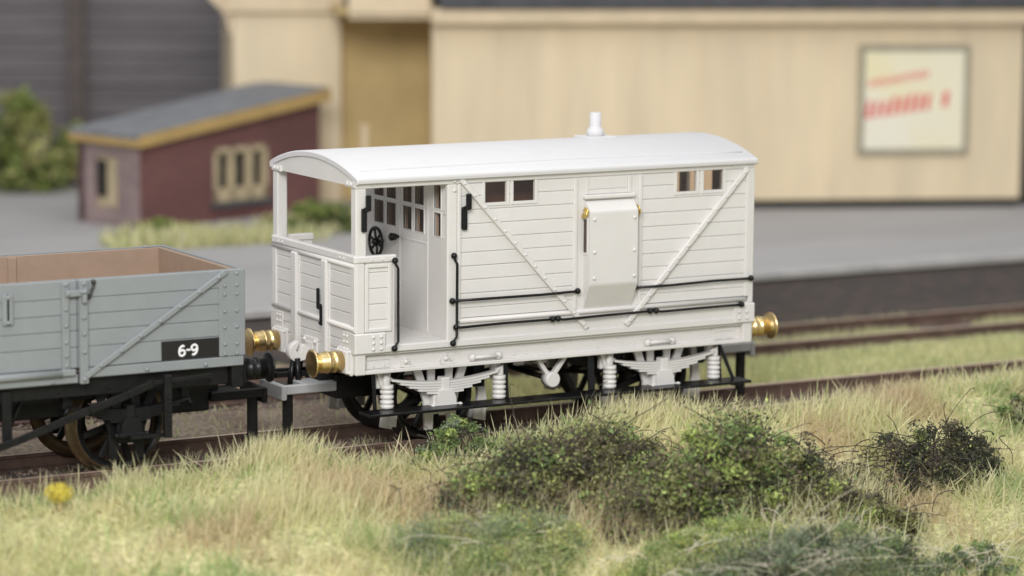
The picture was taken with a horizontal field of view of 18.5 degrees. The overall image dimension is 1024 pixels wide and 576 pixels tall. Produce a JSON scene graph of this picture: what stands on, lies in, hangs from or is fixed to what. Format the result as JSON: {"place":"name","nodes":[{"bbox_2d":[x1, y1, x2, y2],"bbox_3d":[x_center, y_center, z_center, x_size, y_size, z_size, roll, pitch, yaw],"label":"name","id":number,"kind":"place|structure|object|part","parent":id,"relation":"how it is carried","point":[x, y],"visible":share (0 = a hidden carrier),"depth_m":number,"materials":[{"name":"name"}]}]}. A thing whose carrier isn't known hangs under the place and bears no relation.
{"place":"outdoors","nodes":[
{"label":"outdoors","id":0,"kind":"place"},
{"bbox_2d":[0,321,1023,575],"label":"ground","id":1,"kind":"structure","parent":0,"point":[208,427],"depth_m":33.91,"materials":[{"name":"beige plant"}]},
{"bbox_2d":[43,482,73,510],"bbox_3d":[-4.759,2.200,32.946,0.336,0.340,0.341,-4,9,-29],"label":"flower clump","id":2,"kind":"object","parent":1,"relation":"on","point":[58,491],"visible":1,"depth_m":32.88,"materials":[{"name":"yellow plant"}]},
{"bbox_2d":[410,413,506,466],"bbox_3d":[-0.564,1.730,35.568,1.336,0.605,0.700,-4,9,-29],"label":"bush","id":3,"kind":"object","parent":1,"relation":"on","point":[458,424],"visible":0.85,"depth_m":35.45,"materials":[{"name":"green plant"}]},
{"bbox_2d":[382,494,611,575],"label":"moss cushion","id":4,"kind":"object","parent":1,"relation":"on","point":[529,524],"visible":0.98,"depth_m":32.88,"materials":[{"name":"green plant"}]},
{"bbox_2d":[0,177,1023,304],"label":"platform","id":5,"kind":"structure","parent":1,"relation":"on","point":[41,222],"depth_m":50.95,"materials":[{"name":"concrete"}]},
{"bbox_2d":[0,84,81,193],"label":"bush","id":6,"kind":"object","parent":5,"relation":"on","point":[22,167],"visible":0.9,"depth_m":56.28,"materials":[{"name":"green plant"}]},
{"bbox_2d":[119,215,194,235],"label":"bush","id":7,"kind":"object","parent":5,"relation":"on","point":[158,222],"visible":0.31,"depth_m":50.02,"materials":[{"name":"green plant"}]},
{"bbox_2d":[0,0,347,159],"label":"warehouse","id":8,"kind":"structure","parent":5,"relation":"on","point":[70,62],"depth_m":61.66,"materials":[{"name":"metal"}]},
{"bbox_2d":[67,82,330,228],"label":"brick hut","id":9,"kind":"object","parent":5,"relation":"on","point":[205,158],"visible":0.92,"depth_m":52.03,"materials":[{"name":"red brick"}]},
{"bbox_2d":[97,155,117,208],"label":"window","id":10,"kind":"structure","parent":9,"relation":"in","point":[107,185],"depth_m":51.55,"materials":[{"name":"beige wood"}]},
{"bbox_2d":[210,144,272,208],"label":"window","id":11,"kind":"structure","parent":9,"relation":"in","point":[240,172],"depth_m":52.57,"materials":[{"name":"beige wood"}]},
{"bbox_2d":[259,196,350,232],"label":"bush","id":12,"kind":"object","parent":5,"relation":"on","point":[312,208],"visible":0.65,"depth_m":50.61,"materials":[{"name":"green plant"}]},
{"bbox_2d":[359,125,368,146],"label":"post","id":13,"kind":"object","parent":5,"relation":"on","point":[363,135],"visible":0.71,"depth_m":52.76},
{"bbox_2d":[211,0,1023,207],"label":"station building","id":14,"kind":"structure","parent":5,"relation":"on","point":[771,86],"depth_m":54.25,"materials":[{"name":"cream painted wood"},{"name":"dark slate"}]},
{"bbox_2d":[856,45,970,154],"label":"poster board","id":15,"kind":"object","parent":14,"relation":"attached to","point":[913,99],"visible":1,"depth_m":54.53,"materials":[{"name":"beige paper"}]},
{"bbox_2d":[1016,66,1023,203],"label":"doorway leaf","id":16,"kind":"structure","parent":14,"relation":"in","point":[1020,200],"depth_m":55.42,"materials":[{"name":"beige"}]},
{"bbox_2d":[245,249,1023,318],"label":"platform edging","id":17,"kind":"object","parent":5,"relation":"on","point":[256,311],"visible":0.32,"depth_m":47.40,"materials":[{"name":"grey concrete"}]},
{"bbox_2d":[0,201,1023,575],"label":"grass","id":18,"kind":"structure","parent":1,"relation":"on","point":[852,409],"depth_m":34.64,"materials":[{"name":"plant"}]},
{"bbox_2d":[0,359,1023,502],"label":"railway track","id":19,"kind":"structure","parent":1,"relation":"on","point":[46,460],"depth_m":37.72,"materials":[{"name":"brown wood"}]},
{"bbox_2d":[0,245,277,470],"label":"open wagon","id":20,"kind":"object","parent":19,"relation":"on","point":[155,334],"visible":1,"depth_m":34.55,"materials":[{"name":"grey paint"}]},
{"bbox_3d":[-5.406,0.483,33.618,1.580,1.057,0.125,-4,9,-29],"label":"side door","id":21,"kind":"part","parent":20,"relation":"part of","materials":[{"name":"grey paint"}]},
{"bbox_2d":[245,112,777,439],"bbox_3d":[0.040,-0.198,37.920,7.220,3.756,2.550,-4,9,-29],"label":"brake van","id":22,"kind":"object","parent":19,"relation":"on","point":[462,269],"visible":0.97,"depth_m":36.97,"materials":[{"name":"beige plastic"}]},
{"bbox_3d":[-1.224,-0.435,36.894,0.140,1.840,0.792,-4,9,-29],"label":"veranda door","id":23,"kind":"part","parent":22,"relation":"part of","materials":[{"name":"beige plastic"}]},
{"bbox_3d":[-0.196,-1.095,36.385,0.362,0.279,0.054,-4,9,-29],"label":"window","id":24,"kind":"part","parent":22,"relation":"part of","materials":[{"name":"beige plastic"}]},
{"bbox_3d":[0.133,-1.119,36.568,0.365,0.279,0.054,-4,9,-29],"label":"window","id":25,"kind":"part","parent":22,"relation":"part of","materials":[{"name":"beige plastic"}]},
{"bbox_3d":[2.089,-1.261,37.657,0.355,0.279,0.054,-4,9,-29],"label":"window","id":26,"kind":"part","parent":22,"relation":"part of","materials":[{"name":"beige plastic"}]},
{"bbox_3d":[2.421,-1.286,37.842,0.357,0.279,0.054,-4,9,-29],"label":"window","id":27,"kind":"part","parent":22,"relation":"part of","materials":[{"name":"beige plastic"}]},
{"bbox_2d":[0,304,1023,431],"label":"railway track","id":28,"kind":"structure","parent":1,"relation":"on","point":[932,319],"depth_m":45.71,"materials":[{"name":"rusty steel"},{"name":"wood"}]},
{"bbox_2d":[0,318,1023,501],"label":"ballast","id":29,"kind":"structure","parent":1,"relation":"on","point":[40,469],"depth_m":38.22,"materials":[{"name":"gravel"}]},
{"bbox_2d":[386,381,678,531],"bbox_3d":[0.354,1.805,34.516,3.989,1.469,1.728,-4,9,-29],"label":"bush","id":30,"kind":"object","parent":1,"relation":"on","point":[586,452],"visible":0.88,"depth_m":34.28,"materials":[{"name":"green plant"}]},
{"bbox_2d":[243,261,1023,365],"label":"platform wall","id":31,"kind":"structure","parent":1,"relation":"on","point":[809,299],"depth_m":47.53,"materials":[{"name":"brick"}]},
{"bbox_2d":[596,506,798,575],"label":"bush","id":32,"kind":"object","parent":1,"relation":"on","point":[676,540],"visible":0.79,"depth_m":33.21,"materials":[{"name":"green plant"}]},
{"bbox_2d":[582,382,890,549],"bbox_3d":[2.458,1.879,34.469,3.556,1.628,2.320,1,8,2],"label":"bush","id":33,"kind":"object","parent":1,"relation":"on","point":[692,481],"visible":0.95,"depth_m":34.21,"materials":[{"name":"green plant"}]},
{"bbox_2d":[657,487,1017,575],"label":"bush","id":34,"kind":"object","parent":1,"relation":"on","point":[814,545],"visible":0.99,"depth_m":33.05,"materials":[{"name":"green plant"}]},
{"bbox_2d":[798,473,954,547],"bbox_3d":[4.033,2.466,34.781,2.204,0.861,1.126,-1,8,-12],"label":"bush","id":35,"kind":"object","parent":1,"relation":"on","point":[892,509],"visible":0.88,"depth_m":34.69,"materials":[{"name":"green plant"}]},
{"bbox_2d":[802,387,1012,502],"bbox_3d":[4.463,1.859,36.166,3.090,1.124,1.147,-4,9,-29],"label":"bush","id":36,"kind":"object","parent":1,"relation":"on","point":[973,449],"visible":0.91,"depth_m":36.27,"materials":[{"name":"green plant"}]},
{"bbox_2d":[925,538,1023,575],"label":"bush","id":37,"kind":"object","parent":1,"relation":"on","point":[982,555],"visible":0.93,"depth_m":34.21,"materials":[{"name":"green plant"}]},
{"bbox_2d":[982,389,1023,425],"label":"bush","id":38,"kind":"object","parent":1,"relation":"on","point":[1003,410],"visible":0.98,"depth_m":38.12,"materials":[{"name":"green plant"}]}
]}

